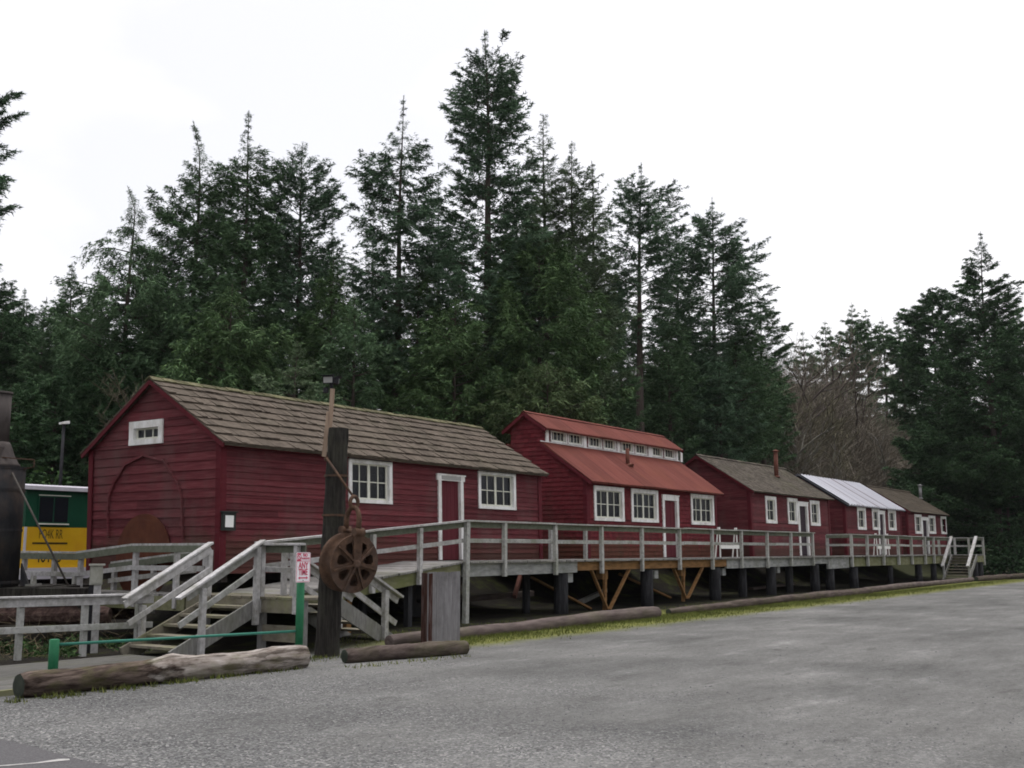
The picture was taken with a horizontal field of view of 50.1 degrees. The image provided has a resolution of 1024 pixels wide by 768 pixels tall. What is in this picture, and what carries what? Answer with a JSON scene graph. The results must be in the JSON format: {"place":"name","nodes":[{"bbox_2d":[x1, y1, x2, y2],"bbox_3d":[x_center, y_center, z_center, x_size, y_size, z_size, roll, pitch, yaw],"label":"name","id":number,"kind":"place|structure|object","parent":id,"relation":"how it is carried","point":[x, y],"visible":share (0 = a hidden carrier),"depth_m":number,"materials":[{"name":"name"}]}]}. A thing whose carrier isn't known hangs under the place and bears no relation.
{"place":"outdoors","nodes":[
{"label":"outdoors","id":0,"kind":"place"},
{"bbox_2d":[0,739,113,767],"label":"pavement","id":1,"kind":"structure","parent":0,"point":[10,754],"depth_m":9.24,"materials":[{"name":"asphalt"}]},
{"bbox_2d":[367,585,420,616],"bbox_3d":[-3.109,5.786,29.333,1.750,0.900,0.900,-6,-11,35],"label":"wheel set","id":2,"kind":"object","parent":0,"point":[376,598],"visible":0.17,"depth_m":28.94,"materials":[{"name":"black metal"}]},
{"bbox_2d":[0,419,1023,767],"bbox_3d":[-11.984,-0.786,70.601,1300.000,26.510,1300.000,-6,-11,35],"label":"ground","id":3,"kind":"structure","parent":0,"point":[932,635],"depth_m":13.37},
{"bbox_2d":[0,90,28,268],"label":"fir tree","id":4,"kind":"object","parent":3,"relation":"on","point":[4,100],"visible":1,"depth_m":47.37,"materials":[{"name":"green plant"}]},
{"bbox_2d":[0,268,34,379],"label":"fir tree","id":5,"kind":"object","parent":3,"relation":"on","point":[11,304],"visible":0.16,"depth_m":67.78,"materials":[{"name":"green plant"}]},
{"bbox_2d":[0,310,49,422],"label":"fir tree","id":6,"kind":"object","parent":3,"relation":"on","point":[6,336],"visible":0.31,"depth_m":62.44,"materials":[{"name":"green plant"}]},
{"bbox_2d":[0,382,61,483],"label":"fir tree","id":7,"kind":"object","parent":3,"relation":"on","point":[34,423],"visible":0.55,"depth_m":42.16,"materials":[{"name":"green plant"}]},
{"bbox_2d":[3,297,64,455],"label":"fir tree","id":8,"kind":"object","parent":3,"relation":"on","point":[18,349],"visible":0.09,"depth_m":60.44,"materials":[{"name":"green plant"}]},
{"bbox_2d":[19,484,89,583],"bbox_3d":[-11.197,5.141,34.812,3.400,3.375,11.300,-6,-11,35],"label":"railcar","id":9,"kind":"object","parent":3,"relation":"on","point":[60,513],"visible":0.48,"depth_m":30.32,"materials":[{"name":"green paint"}]},
{"bbox_2d":[37,495,70,524],"bbox_3d":[-12.691,3.489,30.318,0.067,0.812,0.982,-6,-11,35],"label":"window","id":10,"kind":"structure","parent":9,"relation":"in","point":[52,509],"depth_m":30.31,"materials":[{"name":"glass"}]},
{"bbox_2d":[11,365,111,486],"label":"cedar tree","id":11,"kind":"object","parent":3,"relation":"on","point":[47,387],"visible":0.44,"depth_m":45.39,"materials":[{"name":"green plant"}]},
{"bbox_2d":[5,265,122,474],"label":"fir tree","id":12,"kind":"object","parent":3,"relation":"on","point":[63,304],"visible":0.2,"depth_m":58.40,"materials":[{"name":"green plant"}]},
{"bbox_2d":[0,390,134,625],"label":"steam donkey","id":13,"kind":"object","parent":3,"relation":"on","point":[12,484],"visible":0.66,"depth_m":22.89,"materials":[{"name":"black metal"}]},
{"bbox_2d":[0,633,151,657],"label":"plants","id":14,"kind":"object","parent":3,"relation":"on","point":[65,651],"visible":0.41,"depth_m":20.61,"materials":[{"name":"green plant"}]},
{"bbox_2d":[0,593,153,660],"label":"fence","id":15,"kind":"object","parent":3,"relation":"on","point":[21,603],"visible":0.66,"depth_m":19.61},
{"bbox_2d":[0,654,156,696],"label":"plank walk","id":16,"kind":"structure","parent":3,"relation":"on","point":[8,673],"depth_m":17.75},
{"bbox_2d":[0,607,163,661],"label":"dry weeds","id":17,"kind":"object","parent":3,"relation":"on","point":[30,635],"visible":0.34,"depth_m":20.30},
{"bbox_2d":[48,272,123,470],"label":"fir tree","id":18,"kind":"object","parent":3,"relation":"on","point":[84,321],"visible":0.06,"depth_m":56.49,"materials":[{"name":"green plant"}]},
{"bbox_2d":[86,564,104,652],"bbox_3d":[-7.867,4.294,20.623,0.290,1.782,0.360,3,-9,-20],"label":"meter box","id":19,"kind":"object","parent":3,"relation":"on","point":[96,577],"visible":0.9,"depth_m":20.54,"materials":[{"name":"metal"}]},
{"bbox_2d":[35,325,158,486],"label":"fir tree","id":20,"kind":"object","parent":3,"relation":"on","point":[103,365],"visible":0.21,"depth_m":46.29,"materials":[{"name":"green plant"}]},
{"bbox_2d":[19,543,205,612],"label":"walkway","id":21,"kind":"structure","parent":3,"relation":"on","point":[135,564],"depth_m":23.49,"materials":[{"name":"grey wood"}]},
{"bbox_2d":[116,514,170,591],"bbox_3d":[-8.203,3.844,24.284,1.920,1.920,0.042,-6,-11,35],"label":"steel disc","id":22,"kind":"object","parent":21,"relation":"attached to","point":[143,528],"visible":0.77,"depth_m":24.36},
{"bbox_2d":[34,186,224,485],"bbox_3d":[-16.988,-1.010,47.775,8.058,15.936,7.463,-6,-11,35],"label":"fir tree","id":23,"kind":"object","parent":3,"relation":"on","point":[104,289],"visible":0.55,"depth_m":47.17,"materials":[{"name":"green plant"}]},
{"bbox_2d":[13,645,310,697],"bbox_3d":[-4.530,3.862,14.864,0.417,0.415,4.441,-7,-11,38],"label":"parking log","id":24,"kind":"object","parent":3,"relation":"on","point":[160,670],"visible":0.89,"depth_m":14.46,"materials":[{"name":"wood"}]},
{"bbox_2d":[115,277,214,397],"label":"fir tree","id":25,"kind":"object","parent":3,"relation":"on","point":[142,335],"visible":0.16,"depth_m":46.80,"materials":[{"name":"green plant"}]},
{"bbox_2d":[48,630,295,669],"bbox_3d":[-4.887,4.038,16.078,3.576,0.728,0.134,5,-10,-27],"label":"pipe barrier","id":26,"kind":"object","parent":3,"relation":"on","point":[53,654],"visible":0.84,"depth_m":15.72,"materials":[{"name":"metal"}]},
{"bbox_2d":[127,120,256,395],"bbox_3d":[-14.746,-2.616,49.928,5.677,19.893,6.721,-6,-11,35],"label":"fir tree","id":27,"kind":"object","parent":3,"relation":"on","point":[193,234],"visible":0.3,"depth_m":49.98,"materials":[{"name":"green plant"}]},
{"bbox_2d":[119,540,265,654],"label":"steps","id":28,"kind":"structure","parent":3,"relation":"on","point":[200,611],"depth_m":20.32,"materials":[{"name":"grey wood"}]},
{"bbox_2d":[143,283,305,394],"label":"cedar tree","id":29,"kind":"object","parent":3,"relation":"on","point":[194,365],"visible":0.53,"depth_m":41.26,"materials":[{"name":"green plant"}]},
{"bbox_2d":[184,109,315,390],"bbox_3d":[-11.883,-2.707,48.577,6.426,20.200,6.300,-6,-11,35],"label":"fir tree","id":30,"kind":"object","parent":3,"relation":"on","point":[247,208],"visible":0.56,"depth_m":48.95,"materials":[{"name":"green plant"}]},
{"bbox_2d":[234,212,310,396],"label":"fir tree","id":31,"kind":"object","parent":3,"relation":"on","point":[282,308],"visible":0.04,"depth_m":54.84,"materials":[{"name":"green plant"}]},
{"bbox_2d":[250,341,342,400],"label":"fir tree","id":32,"kind":"object","parent":3,"relation":"on","point":[268,388],"visible":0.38,"depth_m":38.47,"materials":[{"name":"green plant"}]},
{"bbox_2d":[295,552,310,644],"bbox_3d":[-3.296,3.569,16.923,0.149,1.909,0.305,-6,-11,35],"label":"parking sign","id":33,"kind":"object","parent":3,"relation":"on","point":[303,559],"visible":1,"depth_m":16.94,"materials":[{"name":"metal"}]},
{"bbox_2d":[246,142,363,397],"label":"fir tree","id":34,"kind":"object","parent":3,"relation":"on","point":[321,261],"visible":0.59,"depth_m":51.04,"materials":[{"name":"green plant"}]},
{"bbox_2d":[80,376,548,581],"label":"bunkhouse","id":35,"kind":"structure","parent":3,"relation":"on","point":[184,462],"depth_m":25.42,"materials":[{"name":"red paint"}]},
{"bbox_2d":[128,419,163,445],"bbox_3d":[-8.223,1.102,24.750,1.208,0.541,0.186,-6,-11,35],"label":"window","id":36,"kind":"structure","parent":35,"relation":"in","point":[135,428],"depth_m":24.71,"materials":[{"name":"white paint"}]},
{"bbox_2d":[348,457,392,503],"bbox_3d":[-3.517,2.398,26.910,0.175,1.068,1.596,-6,-11,35],"label":"window","id":37,"kind":"structure","parent":35,"relation":"in","point":[388,483],"depth_m":26.94,"materials":[{"name":"white paint"}]},
{"bbox_2d":[435,473,465,559],"bbox_3d":[-1.681,3.560,29.313,0.170,2.265,1.231,-6,-11,35],"label":"door","id":38,"kind":"structure","parent":35,"relation":"in","point":[450,487],"depth_m":29.42,"materials":[{"name":"red paint"}]},
{"bbox_2d":[478,470,516,509],"bbox_3d":[-0.481,3.033,31.195,0.215,1.074,1.839,-6,-11,35],"label":"window","id":39,"kind":"structure","parent":35,"relation":"in","point":[494,482],"depth_m":31.27,"materials":[{"name":"white paint"}]},
{"bbox_2d":[186,520,466,648],"bbox_3d":[-3.322,4.283,23.814,3.439,2.760,6.781,-6,-11,35],"label":"landing","id":40,"kind":"object","parent":3,"relation":"on","point":[406,575],"visible":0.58,"depth_m":22.44,"materials":[{"name":"grey wood"}]},
{"bbox_2d":[314,427,348,657],"bbox_3d":[-3.232,2.909,19.585,0.516,4.264,0.493,-6,-11,35],"label":"timber post","id":41,"kind":"object","parent":3,"relation":"on","point":[328,629],"visible":0.71,"depth_m":19.48,"materials":[{"name":"wood"}]},
{"bbox_2d":[321,375,342,460],"bbox_3d":[-3.322,0.617,20.021,0.396,1.592,0.264,2,-9,-14],"label":"light mast","id":42,"kind":"object","parent":41,"relation":"attached to","point":[330,379],"visible":0.91,"depth_m":20.06,"materials":[{"name":"beige wood"}]},
{"bbox_2d":[319,456,377,592],"bbox_3d":[-2.853,2.452,19.224,1.014,2.399,0.910,1,-9,-6],"label":"pulley block","id":43,"kind":"object","parent":41,"relation":"hanging from","point":[348,560],"depth_m":19.00,"materials":[{"name":"metal"}]},
{"bbox_2d":[283,259,384,411],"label":"cedar tree","id":44,"kind":"object","parent":3,"relation":"on","point":[310,331],"visible":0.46,"depth_m":48.34,"materials":[{"name":"green plant"}]},
{"bbox_2d":[287,553,403,640],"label":"steps","id":45,"kind":"structure","parent":3,"relation":"on","point":[361,621],"depth_m":21.75,"materials":[{"name":"grey wood"}]},
{"bbox_2d":[297,295,406,413],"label":"fir tree","id":46,"kind":"object","parent":3,"relation":"on","point":[351,349],"visible":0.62,"depth_m":43.20,"materials":[{"name":"green plant"}]},
{"bbox_2d":[337,217,412,411],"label":"fir tree","id":47,"kind":"object","parent":3,"relation":"on","point":[373,270],"visible":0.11,"depth_m":56.11,"materials":[{"name":"green plant"}]},
{"bbox_2d":[306,96,474,412],"bbox_3d":[-5.154,-2.937,51.400,6.843,22.211,7.594,-6,-11,35],"label":"fir tree","id":48,"kind":"object","parent":3,"relation":"on","point":[398,214],"visible":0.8,"depth_m":50.78,"materials":[{"name":"green plant"}]},
{"bbox_2d":[341,640,469,662],"bbox_3d":[-1.691,4.362,17.867,2.422,0.280,0.293,7,-11,-40],"label":"parking log","id":49,"kind":"object","parent":3,"relation":"on","point":[399,651],"visible":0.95,"depth_m":17.70,"materials":[{"name":"brown wood"}]},
{"bbox_2d":[359,265,482,415],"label":"cedar tree","id":50,"kind":"object","parent":3,"relation":"on","point":[424,281],"visible":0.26,"depth_m":50.52,"materials":[{"name":"green plant"}]},
{"bbox_2d":[421,571,459,641],"bbox_3d":[-1.320,4.224,20.244,0.717,1.506,0.673,0,-9,-2],"label":"plank box","id":51,"kind":"object","parent":3,"relation":"on","point":[440,606],"visible":0.69,"depth_m":20.06,"materials":[{"name":"grey wood"}]},
{"bbox_2d":[407,187,474,423],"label":"fir tree","id":52,"kind":"object","parent":3,"relation":"on","point":[441,217],"visible":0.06,"depth_m":57.47,"materials":[{"name":"green plant"}]},
{"bbox_2d":[355,297,527,443],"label":"cedar tree","id":53,"kind":"object","parent":3,"relation":"on","point":[446,352],"visible":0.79,"depth_m":44.04,"materials":[{"name":"green plant"}]},
{"bbox_2d":[406,29,565,433],"bbox_3d":[-0.979,-4.245,48.192,7.029,24.266,6.005,3,-9,-21],"label":"fir tree","id":54,"kind":"object","parent":3,"relation":"on","point":[490,152],"visible":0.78,"depth_m":48.05,"materials":[{"name":"green plant"}]},
{"bbox_2d":[460,590,533,601],"bbox_3d":[-0.421,6.305,32.526,0.153,0.246,3.225,-7,-11,40],"label":"scrap timber","id":55,"kind":"object","parent":3,"relation":"on","point":[492,596],"visible":0.71,"depth_m":32.28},
{"bbox_2d":[384,606,661,644],"bbox_3d":[0.700,5.339,24.327,0.395,0.388,10.238,-6,-11,36],"label":"parking log","id":56,"kind":"object","parent":3,"relation":"on","point":[636,613],"visible":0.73,"depth_m":24.33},
{"bbox_2d":[471,360,607,443],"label":"cedar tree","id":57,"kind":"object","parent":3,"relation":"on","point":[558,399],"visible":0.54,"depth_m":42.66,"materials":[{"name":"green plant"}]},
{"bbox_2d":[455,230,637,442],"bbox_3d":[1.331,0.404,47.523,7.781,14.851,8.975,0,-9,-2],"label":"cedar tree","id":58,"kind":"object","parent":3,"relation":"on","point":[568,346],"visible":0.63,"depth_m":46.59,"materials":[{"name":"green plant"}]},
{"bbox_2d":[499,113,643,441],"bbox_3d":[2.313,-2.726,55.669,8.470,23.366,7.156,-6,-11,35],"label":"fir tree","id":59,"kind":"object","parent":3,"relation":"on","point":[537,199],"visible":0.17,"depth_m":56.09,"materials":[{"name":"green plant"}]},
{"bbox_2d":[528,139,645,426],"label":"fir tree","id":60,"kind":"object","parent":3,"relation":"on","point":[576,198],"visible":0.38,"depth_m":56.20,"materials":[{"name":"green plant"}]},
{"bbox_2d":[576,163,625,400],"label":"fir tree","id":61,"kind":"object","parent":3,"relation":"on","point":[612,296],"visible":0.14,"depth_m":58.10,"materials":[{"name":"green plant"}]},
{"bbox_2d":[501,410,723,570],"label":"monitor roof house","id":62,"kind":"structure","parent":3,"relation":"on","point":[600,474],"depth_m":37.91,"materials":[{"name":"red paint"}]},
{"bbox_2d":[593,485,624,521],"bbox_3d":[3.174,3.970,36.250,0.175,1.131,1.976,-6,-11,35],"label":"window","id":63,"kind":"structure","parent":62,"relation":"in","point":[621,507],"depth_m":36.27,"materials":[{"name":"white paint"}]},
{"bbox_2d":[631,488,658,522],"bbox_3d":[4.577,4.262,38.248,0.215,1.133,1.963,-6,-11,35],"label":"window","id":64,"kind":"structure","parent":62,"relation":"in","point":[640,498],"depth_m":38.35,"materials":[{"name":"white paint"}]},
{"bbox_2d":[661,494,679,556],"bbox_3d":[5.738,5.149,39.693,0.170,2.231,1.329,-6,-11,35],"label":"door","id":65,"kind":"structure","parent":62,"relation":"in","point":[670,503],"depth_m":39.79,"materials":[{"name":"red paint"}]},
{"bbox_2d":[690,494,714,524],"bbox_3d":[7.254,4.823,41.961,0.175,1.152,2.022,-6,-11,35],"label":"window","id":66,"kind":"structure","parent":62,"relation":"in","point":[711,521],"depth_m":42.00,"materials":[{"name":"white paint"}]},
{"bbox_2d":[588,287,650,430],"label":"fir tree","id":67,"kind":"object","parent":3,"relation":"on","point":[624,417],"visible":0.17,"depth_m":58.06,"materials":[{"name":"green plant"}]},
{"bbox_2d":[434,520,819,623],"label":"boardwalk","id":68,"kind":"structure","parent":3,"relation":"on","point":[562,570],"depth_m":32.92,"materials":[{"name":"grey wood"}]},
{"bbox_2d":[600,253,661,433],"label":"fir tree","id":69,"kind":"object","parent":3,"relation":"on","point":[630,362],"visible":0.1,"depth_m":66.25,"materials":[{"name":"green plant"}]},
{"bbox_2d":[567,162,699,431],"bbox_3d":[7.228,-1.573,61.744,7.940,22.986,6.155,-6,-11,35],"label":"fir tree","id":70,"kind":"object","parent":3,"relation":"on","point":[656,241],"visible":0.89,"depth_m":61.81,"materials":[{"name":"green plant"}]},
{"bbox_2d":[631,306,720,460],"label":"fir tree","id":71,"kind":"object","parent":3,"relation":"on","point":[666,361],"visible":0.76,"depth_m":62.79,"materials":[{"name":"green plant"}]},
{"bbox_2d":[643,235,720,463],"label":"fir tree","id":72,"kind":"object","parent":3,"relation":"on","point":[677,292],"visible":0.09,"depth_m":73.64,"materials":[{"name":"green plant"}]},
{"bbox_2d":[646,196,780,456],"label":"fir tree","id":73,"kind":"object","parent":3,"relation":"on","point":[732,282],"visible":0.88,"depth_m":66.77,"materials":[{"name":"green plant"}]},
{"bbox_2d":[676,341,770,462],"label":"fir tree","id":74,"kind":"object","parent":3,"relation":"on","point":[709,367],"visible":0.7,"depth_m":63.57,"materials":[{"name":"green plant"}]},
{"bbox_2d":[685,325,795,463],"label":"fir tree","id":75,"kind":"object","parent":3,"relation":"on","point":[756,368],"visible":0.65,"depth_m":66.14,"materials":[{"name":"green plant"}]},
{"bbox_2d":[684,450,834,556],"bbox_3d":[10.861,5.684,50.975,5.202,5.380,10.237,-6,-11,35],"label":"cabin","id":76,"kind":"object","parent":3,"relation":"on","point":[762,497],"visible":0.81,"depth_m":47.89,"materials":[{"name":"red paint"}]},
{"bbox_2d":[798,501,810,555],"bbox_3d":[13.428,6.667,50.471,0.170,2.455,1.392,-6,-11,35],"label":"door","id":77,"kind":"structure","parent":76,"relation":"in","point":[803,516],"depth_m":50.64,"materials":[{"name":"paint"}]},
{"bbox_2d":[728,297,800,464],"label":"fir tree","id":78,"kind":"object","parent":3,"relation":"on","point":[787,399],"visible":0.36,"depth_m":70.31,"materials":[{"name":"green plant"}]},
{"bbox_2d":[666,588,873,613],"bbox_3d":[9.418,7.264,36.939,0.385,0.364,18.138,-6,-10,34],"label":"parking log","id":79,"kind":"object","parent":3,"relation":"on","point":[775,599],"visible":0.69,"depth_m":35.07,"materials":[{"name":"brown wood"}]},
{"bbox_2d":[614,312,933,500],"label":"brush thicket","id":80,"kind":"object","parent":3,"relation":"on","point":[866,464],"visible":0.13,"depth_m":98.07,"materials":[{"name":"plant"}]},
{"bbox_2d":[742,371,805,471],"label":"fir tree","id":81,"kind":"object","parent":3,"relation":"on","point":[795,434],"visible":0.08,"depth_m":83.96,"materials":[{"name":"green plant"}]},
{"bbox_2d":[739,377,847,472],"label":"bare tree","id":82,"kind":"object","parent":3,"relation":"on","point":[820,441],"visible":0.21,"depth_m":83.68,"materials":[{"name":"plant"}]},
{"bbox_2d":[780,390,845,474],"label":"bare tree","id":83,"kind":"object","parent":3,"relation":"on","point":[823,428],"visible":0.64,"depth_m":83.58,"materials":[{"name":"plant"}]},
{"bbox_2d":[781,344,854,465],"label":"bare tree","id":84,"kind":"object","parent":3,"relation":"on","point":[800,376],"visible":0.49,"depth_m":96.60,"materials":[{"name":"brown plant"}]},
{"bbox_2d":[779,332,871,460],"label":"bare tree","id":85,"kind":"object","parent":3,"relation":"on","point":[819,391],"visible":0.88,"depth_m":93.19,"materials":[{"name":"brown plant"}]},
{"bbox_2d":[789,410,861,480],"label":"bare tree","id":86,"kind":"object","parent":3,"relation":"on","point":[834,447],"visible":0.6,"depth_m":88.45,"materials":[{"name":"plant"}]},
{"bbox_2d":[805,322,857,396],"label":"fir tree","id":87,"kind":"object","parent":3,"relation":"on","point":[825,344],"visible":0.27,"depth_m":124.06,"materials":[{"name":"green plant"}]},
{"bbox_2d":[800,326,894,462],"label":"bare tree","id":88,"kind":"object","parent":3,"relation":"on","point":[863,374],"visible":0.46,"depth_m":100.82,"materials":[{"name":"brown plant"}]},
{"bbox_2d":[795,474,905,555],"bbox_3d":[17.755,7.526,60.557,5.197,4.607,10.023,-6,-11,35],"label":"cabin","id":89,"kind":"object","parent":3,"relation":"on","point":[856,508],"visible":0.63,"depth_m":58.06,"materials":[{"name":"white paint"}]},
{"bbox_2d":[826,302,891,421],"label":"fir tree","id":90,"kind":"object","parent":3,"relation":"on","point":[861,337],"visible":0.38,"depth_m":123.10,"materials":[{"name":"green plant"}]},
{"bbox_2d":[817,356,901,458],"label":"bare tree","id":91,"kind":"object","parent":3,"relation":"on","point":[857,392],"visible":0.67,"depth_m":101.48,"materials":[{"name":"brown plant"}]},
{"bbox_2d":[843,310,896,428],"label":"fir tree","id":92,"kind":"object","parent":3,"relation":"on","point":[875,331],"visible":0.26,"depth_m":127.30,"materials":[{"name":"green plant"}]},
{"bbox_2d":[856,417,894,484],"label":"bare tree","id":93,"kind":"object","parent":3,"relation":"on","point":[881,451],"visible":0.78,"depth_m":97.43,"materials":[{"name":"plant"}]},
{"bbox_2d":[866,321,915,436],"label":"fir tree","id":94,"kind":"object","parent":3,"relation":"on","point":[882,338],"visible":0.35,"depth_m":129.18,"materials":[{"name":"green plant"}]},
{"bbox_2d":[815,534,985,589],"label":"boardwalk","id":95,"kind":"structure","parent":3,"relation":"on","point":[852,562],"depth_m":55.12,"materials":[{"name":"grey wood"}]},
{"bbox_2d":[879,322,929,437],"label":"fir tree","id":96,"kind":"object","parent":3,"relation":"on","point":[892,361],"visible":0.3,"depth_m":127.00,"materials":[{"name":"green plant"}]},
{"bbox_2d":[864,484,948,554],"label":"cabin","id":97,"kind":"object","parent":3,"relation":"on","point":[920,517],"visible":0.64,"depth_m":67.42,"materials":[{"name":"red paint"}]},
{"bbox_2d":[864,577,973,591],"bbox_3d":[19.861,9.622,52.584,0.342,0.325,20.240,-6,-10,34],"label":"parking log","id":98,"kind":"object","parent":3,"relation":"on","point":[897,586],"visible":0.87,"depth_m":50.98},
{"bbox_2d":[875,286,990,535],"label":"fir tree","id":99,"kind":"object","parent":3,"relation":"on","point":[912,352],"visible":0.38,"depth_m":88.87,"materials":[{"name":"green plant"}]},
{"bbox_2d":[883,231,1023,573],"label":"fir tree","id":100,"kind":"object","parent":3,"relation":"on","point":[985,315],"visible":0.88,"depth_m":79.39,"materials":[{"name":"green plant"}]},
{"bbox_2d":[885,410,1023,571],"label":"fir tree","id":101,"kind":"object","parent":3,"relation":"on","point":[932,422],"visible":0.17,"depth_m":82.86,"materials":[{"name":"green plant"}]},
{"bbox_2d":[941,536,977,579],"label":"steps","id":102,"kind":"structure","parent":3,"relation":"on","point":[968,563],"depth_m":62.23,"materials":[{"name":"grey wood"}]},
{"bbox_2d":[941,445,1023,573],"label":"fir tree","id":103,"kind":"object","parent":3,"relation":"on","point":[989,514],"visible":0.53,"depth_m":78.56,"materials":[{"name":"green plant"}]},
{"bbox_2d":[970,533,1023,574],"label":"undergrowth","id":104,"kind":"object","parent":3,"relation":"on","point":[1019,567],"visible":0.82,"depth_m":75.56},
{"bbox_2d":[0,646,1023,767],"bbox_3d":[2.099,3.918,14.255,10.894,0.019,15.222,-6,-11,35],"label":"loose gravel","id":105,"kind":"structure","parent":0,"point":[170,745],"depth_m":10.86,"materials":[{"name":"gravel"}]},
{"bbox_2d":[0,0,1023,417],"label":"sky","id":106,"kind":"structure","parent":0,"point":[873,143],"materials":[{"name":"white"}]},
{"bbox_2d":[4,579,1020,703],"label":"verge grass","id":107,"kind":"structure","parent":0,"point":[673,616],"depth_m":25.81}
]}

